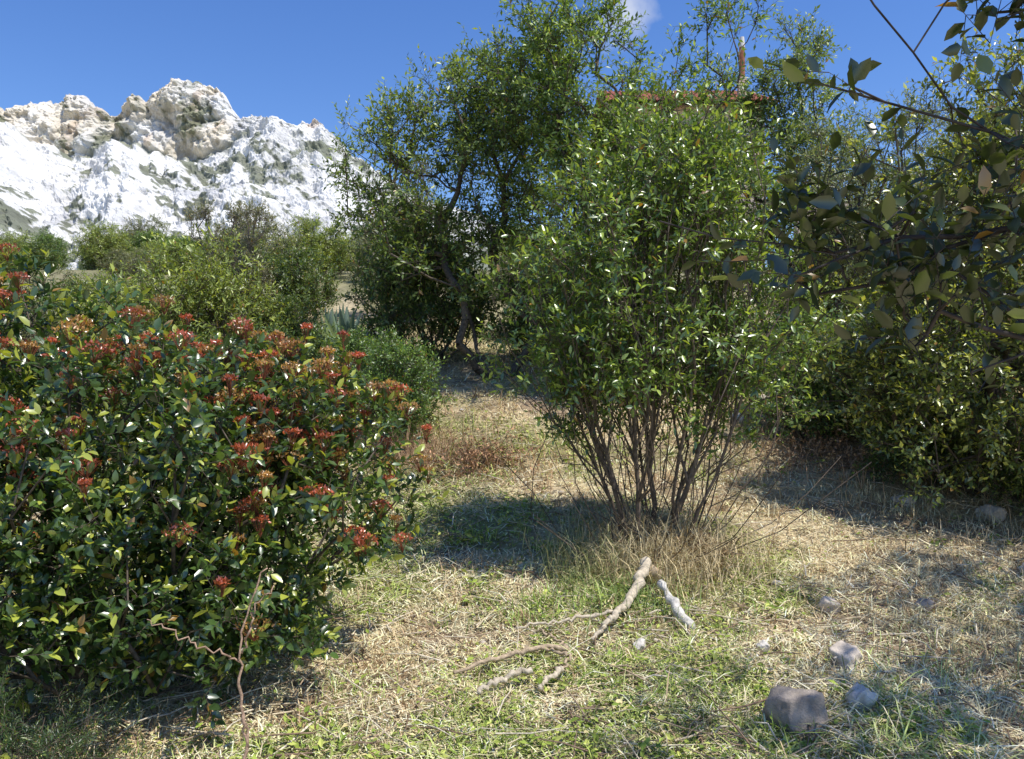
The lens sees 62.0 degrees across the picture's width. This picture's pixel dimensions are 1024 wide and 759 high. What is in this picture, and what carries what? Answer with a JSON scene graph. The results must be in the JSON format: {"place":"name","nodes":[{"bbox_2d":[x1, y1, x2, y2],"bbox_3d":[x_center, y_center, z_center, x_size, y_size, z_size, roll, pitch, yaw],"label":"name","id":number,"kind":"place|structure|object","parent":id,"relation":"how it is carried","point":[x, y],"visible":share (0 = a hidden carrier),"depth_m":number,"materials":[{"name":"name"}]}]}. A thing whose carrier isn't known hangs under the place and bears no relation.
{"place":"outdoors","nodes":[
{"label":"outdoors","id":0,"kind":"place"},
{"bbox_2d":[0,78,588,269],"bbox_3d":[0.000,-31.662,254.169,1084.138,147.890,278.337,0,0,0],"label":"limestone mountain","id":1,"kind":"structure","parent":0,"point":[166,152],"depth_m":247.06,"materials":[{"name":"white stone"}]},
{"bbox_2d":[0,265,1023,758],"bbox_3d":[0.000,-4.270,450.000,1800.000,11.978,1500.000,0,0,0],"label":"ground","id":2,"kind":"structure","parent":0,"point":[344,287],"depth_m":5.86,"materials":[{"name":"plant"}]},
{"bbox_2d":[0,229,31,277],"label":"yellow green shrub","id":3,"kind":"object","parent":2,"relation":"on","point":[8,264],"visible":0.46,"depth_m":23.73,"materials":[{"name":"green plant"}]},
{"bbox_2d":[9,234,62,270],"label":"dark green shrub","id":4,"kind":"object","parent":2,"relation":"on","point":[36,250],"visible":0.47,"depth_m":28.12,"materials":[{"name":"green plant"}]},
{"bbox_2d":[1,228,73,269],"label":"yellow green shrub","id":5,"kind":"object","parent":2,"relation":"on","point":[26,237],"visible":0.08,"depth_m":33.35,"materials":[{"name":"green plant"}]},
{"bbox_2d":[1,296,76,394],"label":"grey green shrub","id":6,"kind":"object","parent":2,"relation":"on","point":[35,331],"visible":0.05,"depth_m":11.59,"materials":[{"name":"green plant"}]},
{"bbox_2d":[2,263,93,331],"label":"grey green shrub","id":7,"kind":"object","parent":2,"relation":"on","point":[66,275],"visible":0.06,"depth_m":15.35,"materials":[{"name":"green plant"}]},
{"bbox_2d":[23,228,75,269],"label":"green shrub","id":8,"kind":"object","parent":2,"relation":"on","point":[59,242],"visible":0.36,"depth_m":32.20,"materials":[{"name":"green plant"}]},
{"bbox_2d":[21,332,120,416],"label":"dark green shrub","id":9,"kind":"object","parent":2,"relation":"on","point":[77,343],"visible":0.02,"depth_m":10.13,"materials":[{"name":"green plant"}]},
{"bbox_2d":[0,658,161,758],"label":"juniper sprawl","id":10,"kind":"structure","parent":2,"relation":"on","point":[65,736],"depth_m":3.27,"materials":[{"name":"green plant"}]},
{"bbox_2d":[34,266,133,333],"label":"dark green shrub","id":11,"kind":"object","parent":2,"relation":"on","point":[72,291],"visible":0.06,"depth_m":14.15,"materials":[{"name":"green plant"}]},
{"bbox_2d":[72,252,114,269],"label":"green shrub","id":12,"kind":"object","parent":2,"relation":"on","point":[81,266],"visible":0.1,"depth_m":33.69,"materials":[{"name":"green plant"}]},
{"bbox_2d":[68,218,136,269],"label":"yellow green shrub","id":13,"kind":"object","parent":2,"relation":"on","point":[98,244],"visible":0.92,"depth_m":28.20,"materials":[{"name":"green plant"}]},
{"bbox_2d":[93,244,137,277],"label":"grey green shrub","id":14,"kind":"object","parent":2,"relation":"on","point":[123,254],"visible":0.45,"depth_m":25.16,"materials":[{"name":"green plant"}]},
{"bbox_2d":[49,263,201,359],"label":"yellow green shrub","id":15,"kind":"object","parent":2,"relation":"on","point":[96,298],"visible":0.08,"depth_m":12.70,"materials":[{"name":"green plant"}]},
{"bbox_2d":[119,243,160,281],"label":"grey green shrub","id":16,"kind":"object","parent":2,"relation":"on","point":[130,270],"visible":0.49,"depth_m":24.19,"materials":[{"name":"green plant"}]},
{"bbox_2d":[104,213,183,260],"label":"grey green shrub","id":17,"kind":"object","parent":2,"relation":"on","point":[139,225],"visible":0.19,"depth_m":31.75,"materials":[{"name":"green plant"}]},
{"bbox_2d":[96,340,195,446],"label":"dark green shrub","id":18,"kind":"object","parent":2,"relation":"on","point":[134,401],"visible":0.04,"depth_m":8.59,"materials":[{"name":"green plant"}]},
{"bbox_2d":[122,228,178,255],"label":"green shrub","id":19,"kind":"object","parent":2,"relation":"on","point":[138,240],"visible":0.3,"depth_m":29.09,"materials":[{"name":"green plant"}]},
{"bbox_2d":[128,241,178,271],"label":"yellow green shrub","id":20,"kind":"object","parent":2,"relation":"on","point":[153,252],"visible":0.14,"depth_m":26.65,"materials":[{"name":"green plant"}]},
{"bbox_2d":[112,321,223,381],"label":"dark green shrub","id":21,"kind":"object","parent":2,"relation":"on","point":[201,339],"visible":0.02,"depth_m":10.47,"materials":[{"name":"green plant"}]},
{"bbox_2d":[140,234,212,272],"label":"green shrub","id":22,"kind":"object","parent":2,"relation":"on","point":[182,239],"visible":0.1,"depth_m":27.68,"materials":[{"name":"green plant"}]},
{"bbox_2d":[91,222,302,358],"bbox_3d":[-4.422,-1.069,12.076,2.863,2.490,2.605,0,0,-29],"label":"yellow green shrub","id":23,"kind":"object","parent":2,"relation":"on","point":[217,288],"visible":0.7,"depth_m":11.81,"materials":[{"name":"green plant"}]},
{"bbox_2d":[178,194,233,327],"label":"slender shrub","id":24,"kind":"object","parent":2,"relation":"on","point":[204,212],"visible":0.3,"depth_m":15.96,"materials":[{"name":"green plant"}]},
{"bbox_2d":[147,568,273,758],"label":"dead twig","id":25,"kind":"object","parent":2,"relation":"on","point":[245,735],"visible":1,"depth_m":3.12,"materials":[{"name":"brown wood"}]},
{"bbox_2d":[0,242,448,758],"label":"red tip shrub","id":26,"kind":"object","parent":2,"relation":"on","point":[292,460],"visible":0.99,"depth_m":3.95,"materials":[{"name":"green plant"}]},
{"bbox_2d":[202,198,255,328],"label":"slender shrub","id":27,"kind":"object","parent":2,"relation":"on","point":[234,215],"visible":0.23,"depth_m":15.39,"materials":[{"name":"green plant"}]},
{"bbox_2d":[209,235,267,258],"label":"dark green shrub","id":28,"kind":"object","parent":2,"relation":"on","point":[242,244],"visible":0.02,"depth_m":26.71,"materials":[{"name":"green plant"}]},
{"bbox_2d":[203,225,280,251],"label":"yellow green shrub","id":29,"kind":"object","parent":2,"relation":"on","point":[246,234],"visible":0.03,"depth_m":28.67,"materials":[{"name":"green plant"}]},
{"bbox_2d":[205,203,298,253],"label":"grey green shrub","id":30,"kind":"object","parent":2,"relation":"on","point":[266,233],"visible":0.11,"depth_m":28.39,"materials":[{"name":"green plant"}]},
{"bbox_2d":[221,194,283,303],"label":"slender shrub","id":31,"kind":"object","parent":2,"relation":"on","point":[259,213],"visible":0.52,"depth_m":15.07,"materials":[{"name":"green plant"}]},
{"bbox_2d":[206,218,333,310],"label":"grey green shrub","id":32,"kind":"object","parent":2,"relation":"on","point":[278,241],"visible":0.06,"depth_m":17.18,"materials":[{"name":"green plant"}]},
{"bbox_2d":[214,280,331,350],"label":"dark green shrub","id":33,"kind":"object","parent":2,"relation":"on","point":[295,318],"visible":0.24,"depth_m":12.77,"materials":[{"name":"green plant"}]},
{"bbox_2d":[195,312,358,426],"bbox_3d":[-2.720,-0.016,9.622,2.074,1.496,1.888,0,0,-17],"label":"dark green shrub","id":34,"kind":"object","parent":2,"relation":"on","point":[312,351],"visible":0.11,"depth_m":9.45,"materials":[{"name":"green plant"}]},
{"bbox_2d":[239,232,345,322],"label":"dark green shrub","id":35,"kind":"object","parent":2,"relation":"on","point":[293,277],"visible":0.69,"depth_m":15.86,"materials":[{"name":"green plant"}]},
{"bbox_2d":[261,209,361,277],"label":"yellow green shrub","id":36,"kind":"object","parent":2,"relation":"on","point":[337,251],"visible":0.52,"depth_m":24.68,"materials":[{"name":"green plant"}]},
{"bbox_2d":[307,241,354,275],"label":"grey green shrub","id":37,"kind":"object","parent":2,"relation":"on","point":[333,260],"visible":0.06,"depth_m":27.19,"materials":[{"name":"green plant"}]},
{"bbox_2d":[314,306,356,344],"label":"agave plant","id":38,"kind":"object","parent":2,"relation":"on","point":[328,316],"visible":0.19,"depth_m":14.54,"materials":[{"name":"green plant"}]},
{"bbox_2d":[318,303,375,346],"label":"agave plant","id":39,"kind":"object","parent":2,"relation":"on","point":[345,319],"visible":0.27,"depth_m":13.78,"materials":[{"name":"green plant"}]},
{"bbox_2d":[316,322,414,409],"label":"green shrub","id":40,"kind":"object","parent":2,"relation":"on","point":[353,346],"visible":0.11,"depth_m":10.46,"materials":[{"name":"green plant"}]},
{"bbox_2d":[348,230,391,275],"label":"yellow green shrub","id":41,"kind":"object","parent":2,"relation":"on","point":[361,253],"visible":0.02,"depth_m":23.69,"materials":[{"name":"green plant"}]},
{"bbox_2d":[332,321,457,449],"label":"green shrub","id":42,"kind":"object","parent":2,"relation":"on","point":[390,362],"visible":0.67,"depth_m":9.04,"materials":[{"name":"green plant"}]},
{"bbox_2d":[367,139,436,343],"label":"slender shrub","id":43,"kind":"object","parent":2,"relation":"on","point":[423,170],"visible":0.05,"depth_m":14.63,"materials":[{"name":"green plant"}]},
{"bbox_2d":[343,181,473,318],"bbox_3d":[-2.114,-2.561,16.969,3.054,3.030,2.587,0,0,42],"label":"grey green shrub","id":44,"kind":"object","parent":2,"relation":"on","point":[363,241],"visible":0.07,"depth_m":16.73,"materials":[{"name":"green plant"}]},
{"bbox_2d":[336,229,514,362],"bbox_3d":[-1.229,-1.325,13.133,2.765,2.519,2.517,0,0,8],"label":"dark green shrub","id":45,"kind":"object","parent":2,"relation":"on","point":[425,304],"visible":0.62,"depth_m":12.84,"materials":[{"name":"green plant"}]},
{"bbox_2d":[310,0,603,379],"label":"evergreen tree","id":46,"kind":"object","parent":2,"relation":"on","point":[465,142],"visible":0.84,"depth_m":11.76,"materials":[{"name":"green plant"}]},
{"bbox_2d":[406,412,561,491],"bbox_3d":[-0.312,0.765,8.284,1.568,0.847,1.394,0,0,33],"label":"dry brush heap","id":47,"kind":"object","parent":2,"relation":"on","point":[471,453],"visible":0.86,"depth_m":8.22,"materials":[{"name":"brown plant"}]},
{"bbox_2d":[479,252,514,297],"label":"grey green shrub","id":48,"kind":"object","parent":2,"relation":"on","point":[493,280],"visible":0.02,"depth_m":19.46,"materials":[{"name":"green plant"}]},
{"bbox_2d":[477,667,532,693],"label":"fallen branch","id":49,"kind":"object","parent":2,"relation":"on","point":[495,682],"visible":1,"depth_m":4.08,"materials":[{"name":"brown wood"}]},
{"bbox_2d":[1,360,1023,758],"bbox_3d":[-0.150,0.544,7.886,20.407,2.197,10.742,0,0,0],"label":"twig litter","id":50,"kind":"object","parent":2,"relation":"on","point":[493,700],"visible":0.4,"depth_m":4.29,"materials":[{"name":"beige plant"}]},
{"bbox_2d":[453,628,571,673],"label":"fallen branch","id":51,"kind":"object","parent":2,"relation":"on","point":[559,649],"visible":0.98,"depth_m":4.46,"materials":[{"name":"brown wood"}]},
{"bbox_2d":[495,230,539,260],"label":"dark green shrub","id":52,"kind":"object","parent":2,"relation":"on","point":[516,246],"visible":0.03,"depth_m":27.98,"materials":[{"name":"green plant"}]},
{"bbox_2d":[15,365,1023,757],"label":"pebbles","id":53,"kind":"object","parent":2,"relation":"on","point":[979,581],"visible":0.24,"depth_m":4.70,"materials":[{"name":"stone"}]},
{"bbox_2d":[488,212,598,304],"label":"grey green shrub","id":54,"kind":"object","parent":2,"relation":"on","point":[545,255],"visible":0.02,"depth_m":15.21,"materials":[{"name":"green plant"}]},
{"bbox_2d":[468,253,624,367],"bbox_3d":[0.584,-1.058,12.712,2.307,2.117,2.534,0,0,-25],"label":"dark green shrub","id":55,"kind":"object","parent":2,"relation":"on","point":[522,323],"visible":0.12,"depth_m":12.70,"materials":[{"name":"green plant"}]},
{"bbox_2d":[537,665,563,690],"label":"fallen branch","id":56,"kind":"object","parent":2,"relation":"on","point":[558,671],"visible":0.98,"depth_m":4.14,"materials":[{"name":"brown wood"}]},
{"bbox_2d":[515,556,669,641],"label":"split dead branch","id":57,"kind":"object","parent":2,"relation":"on","point":[644,568],"visible":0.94,"depth_m":5.02,"materials":[{"name":"brown wood"}]},
{"bbox_2d":[477,0,783,372],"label":"evergreen tree","id":58,"kind":"object","parent":2,"relation":"on","point":[551,81],"visible":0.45,"depth_m":10.66,"materials":[{"name":"green plant"}]},
{"bbox_2d":[633,638,646,654],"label":"limestone rock","id":59,"kind":"object","parent":2,"relation":"on","point":[640,642],"visible":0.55,"depth_m":4.62,"materials":[{"name":"white stone"}]},
{"bbox_2d":[460,54,871,565],"bbox_3d":[1.081,-0.409,6.362,2.892,3.604,2.758,0,0,0],"label":"multi stem shrub","id":60,"kind":"object","parent":2,"relation":"on","point":[584,358],"visible":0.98,"depth_m":5.97,"materials":[{"name":"green plant"}]},
{"bbox_2d":[628,255,720,342],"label":"grey green shrub","id":61,"kind":"object","parent":2,"relation":"on","point":[680,294],"visible":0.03,"depth_m":14.13,"materials":[{"name":"green plant"}]},
{"bbox_2d":[657,579,695,630],"bbox_3d":[0.963,1.329,5.019,0.077,0.232,0.363,0,0,-20],"label":"bleached log","id":62,"kind":"object","parent":2,"relation":"on","point":[674,601],"visible":0.89,"depth_m":5.00,"materials":[{"name":"white wood"}]},
{"bbox_2d":[606,103,764,269],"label":"walls","id":63,"kind":"structure","parent":2,"relation":"on","point":[681,111],"depth_m":30.00,"materials":[{"name":"beige paint"}]},
{"bbox_2d":[591,90,776,140],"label":"tiled roof","id":64,"kind":"structure","parent":63,"relation":"on","point":[675,92],"depth_m":31.02,"materials":[{"name":"ceramic"}]},
{"bbox_2d":[737,76,746,94],"bbox_3d":[8.500,-10.552,31.500,0.280,1.200,0.280,0,0,0],"label":"chimney","id":65,"kind":"object","parent":64,"relation":"on","point":[738,89],"visible":0.29,"depth_m":31.36,"materials":[{"name":"beige paint"}]},
{"bbox_2d":[739,47,744,75],"bbox_3d":[8.500,-11.702,31.500,0.220,1.100,0.220,0,0,0],"label":"flue pipe","id":66,"kind":"object","parent":65,"relation":"on","point":[741,57],"visible":0.45,"depth_m":31.40,"materials":[{"name":"brown metal"}]},
{"bbox_2d":[739,36,744,47],"bbox_3d":[8.500,-12.462,31.500,0.220,0.380,0.220,0,0,0],"label":"flue cap","id":67,"kind":"object","parent":66,"relation":"on","point":[742,39],"visible":0.74,"depth_m":31.42,"materials":[{"name":"white metal"}]},
{"bbox_2d":[603,500,783,581],"bbox_3d":[1.248,1.245,5.998,1.320,0.734,1.135,0,0,0],"label":"dry brush heap","id":68,"kind":"object","parent":2,"relation":"on","point":[704,545],"visible":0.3,"depth_m":5.91,"materials":[{"name":"beige plant"}]},
{"bbox_2d":[675,205,775,289],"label":"grey green shrub","id":69,"kind":"object","parent":2,"relation":"on","point":[702,279],"visible":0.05,"depth_m":20.75,"materials":[{"name":"green plant"}]},
{"bbox_2d":[680,290,781,383],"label":"green shrub","id":70,"kind":"object","parent":2,"relation":"on","point":[729,321],"visible":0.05,"depth_m":11.23,"materials":[{"name":"green plant"}]},
{"bbox_2d":[728,408,744,421],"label":"limestone rock","id":71,"kind":"object","parent":2,"relation":"on","point":[741,419],"visible":0.21,"depth_m":9.80,"materials":[{"name":"grey stone"}]},
{"bbox_2d":[745,393,778,417],"bbox_3d":[3.000,0.324,10.238,0.368,0.345,0.437,0,0,42],"label":"limestone rock","id":72,"kind":"object","parent":2,"relation":"on","point":[762,416],"visible":0.09,"depth_m":10.10,"materials":[{"name":"grey stone"}]},
{"bbox_2d":[756,640,769,651],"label":"limestone rock","id":73,"kind":"object","parent":2,"relation":"on","point":[764,644],"visible":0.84,"depth_m":4.58,"materials":[{"name":"white stone"}]},
{"bbox_2d":[771,580,784,590],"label":"limestone rock","id":74,"kind":"object","parent":2,"relation":"on","point":[777,586],"visible":0.48,"depth_m":5.58,"materials":[{"name":"beige stone"}]},
{"bbox_2d":[635,4,932,353],"bbox_3d":[4.009,-2.998,12.935,5.016,5.427,2.870,0,0,0],"label":"evergreen tree","id":75,"kind":"object","parent":2,"relation":"on","point":[764,111],"visible":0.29,"depth_m":12.77,"materials":[{"name":"green plant"}]},
{"bbox_2d":[762,685,827,741],"bbox_3d":[1.259,1.510,3.792,0.182,0.257,0.262,0,0,-39],"label":"limestone rock","id":76,"kind":"object","parent":2,"relation":"on","point":[785,705],"visible":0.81,"depth_m":3.74,"materials":[{"name":"grey stone"}]},
{"bbox_2d":[746,208,874,322],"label":"dark green shrub","id":77,"kind":"object","parent":2,"relation":"on","point":[831,288],"visible":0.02,"depth_m":14.76,"materials":[{"name":"green plant"}]},
{"bbox_2d":[729,304,895,444],"bbox_3d":[3.317,-0.079,9.342,1.888,1.670,2.387,0,0,44],"label":"green shrub","id":78,"kind":"object","parent":2,"relation":"on","point":[814,389],"visible":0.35,"depth_m":9.02,"materials":[{"name":"green plant"}]},
{"bbox_2d":[745,415,893,476],"bbox_3d":[3.175,0.672,8.657,1.714,0.762,1.821,0,0,0],"label":"dry brush heap","id":79,"kind":"object","parent":2,"relation":"on","point":[842,441],"visible":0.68,"depth_m":8.57,"materials":[{"name":"brown plant"}]},
{"bbox_2d":[817,596,840,613],"bbox_3d":[1.935,1.388,5.196,0.139,0.135,0.127,0,0,20],"label":"limestone rock","id":80,"kind":"object","parent":2,"relation":"on","point":[825,601],"visible":0.8,"depth_m":5.16,"materials":[{"name":"beige stone"}]},
{"bbox_2d":[659,0,1023,392],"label":"overhanging oak tree","id":81,"kind":"object","parent":2,"relation":"on","point":[919,263],"visible":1,"depth_m":1.88,"materials":[{"name":"green plant"}]},
{"bbox_2d":[828,640,862,673],"bbox_3d":[1.726,1.434,4.401,0.170,0.126,0.243,0,0,9],"label":"limestone rock","id":82,"kind":"object","parent":2,"relation":"on","point":[849,652],"visible":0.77,"depth_m":4.37,"materials":[{"name":"grey stone"}]},
{"bbox_2d":[793,173,920,253],"bbox_3d":[11.200,-5.064,27.675,4.100,3.170,0.450,0,0,0],"label":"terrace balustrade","id":83,"kind":"object","parent":2,"relation":"on","point":[846,204],"visible":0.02,"depth_m":27.50,"materials":[{"name":"paint"}]},
{"bbox_2d":[845,682,878,713],"bbox_3d":[1.616,1.492,3.936,0.146,0.176,0.147,0,0,-3],"label":"limestone rock","id":84,"kind":"object","parent":2,"relation":"on","point":[860,693],"visible":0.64,"depth_m":3.87,"materials":[{"name":"grey stone"}]},
{"bbox_2d":[756,82,1023,345],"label":"olive tree","id":85,"kind":"object","parent":2,"relation":"on","point":[918,149],"visible":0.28,"depth_m":11.16,"materials":[{"name":"green plant"}]},
{"bbox_2d":[775,28,1023,509],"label":"holm oak tree","id":86,"kind":"object","parent":2,"relation":"on","point":[912,371],"visible":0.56,"depth_m":7.06,"materials":[{"name":"green plant"}]},
{"bbox_2d":[890,495,916,507],"bbox_3d":[3.385,1.061,7.388,0.205,0.118,0.130,0,0,40],"label":"limestone rock","id":87,"kind":"object","parent":2,"relation":"on","point":[903,499],"visible":0.59,"depth_m":7.36,"materials":[{"name":"grey stone"}]},
{"bbox_2d":[799,293,1022,443],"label":"dark green shrub","id":88,"kind":"object","parent":2,"relation":"on","point":[846,389],"visible":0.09,"depth_m":8.80,"materials":[{"name":"green plant"}]},
{"bbox_2d":[914,597,937,612],"bbox_3d":[2.545,1.389,5.235,0.163,0.094,0.123,0,0,-40],"label":"limestone rock","id":89,"kind":"object","parent":2,"relation":"on","point":[930,602],"visible":0.69,"depth_m":5.19,"materials":[{"name":"grey stone"}]},
{"bbox_2d":[849,372,1021,493],"bbox_3d":[3.942,0.515,7.861,1.613,1.224,1.468,0,0,8],"label":"dark green shrub","id":90,"kind":"object","parent":2,"relation":"on","point":[893,459],"visible":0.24,"depth_m":7.75,"materials":[{"name":"green plant"}]},
{"bbox_2d":[893,179,1023,322],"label":"grey green shrub","id":91,"kind":"object","parent":2,"relation":"on","point":[985,255],"visible":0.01,"depth_m":13.75,"materials":[{"name":"green plant"}]},
{"bbox_2d":[974,504,1007,522],"bbox_3d":[4.016,1.126,7.114,0.182,0.162,0.256,0,0,-14],"label":"limestone rock","id":92,"kind":"object","parent":2,"relation":"on","point":[987,509],"visible":0.77,"depth_m":7.04,"materials":[{"name":"grey stone"}]},
{"bbox_2d":[966,392,1023,515],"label":"dark green shrub","id":93,"kind":"object","parent":2,"relation":"on","point":[1015,482],"visible":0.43,"depth_m":7.13,"materials":[{"name":"green plant"}]},
{"bbox_2d":[997,255,1023,395],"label":"grey green shrub","id":94,"kind":"object","parent":2,"relation":"on","point":[1009,323],"visible":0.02,"depth_m":9.93,"materials":[{"name":"green plant"}]},
{"bbox_2d":[0,0,1023,266],"label":"sky","id":95,"kind":"structure","parent":0,"point":[287,60],"materials":[{"name":"blue"}]}
]}

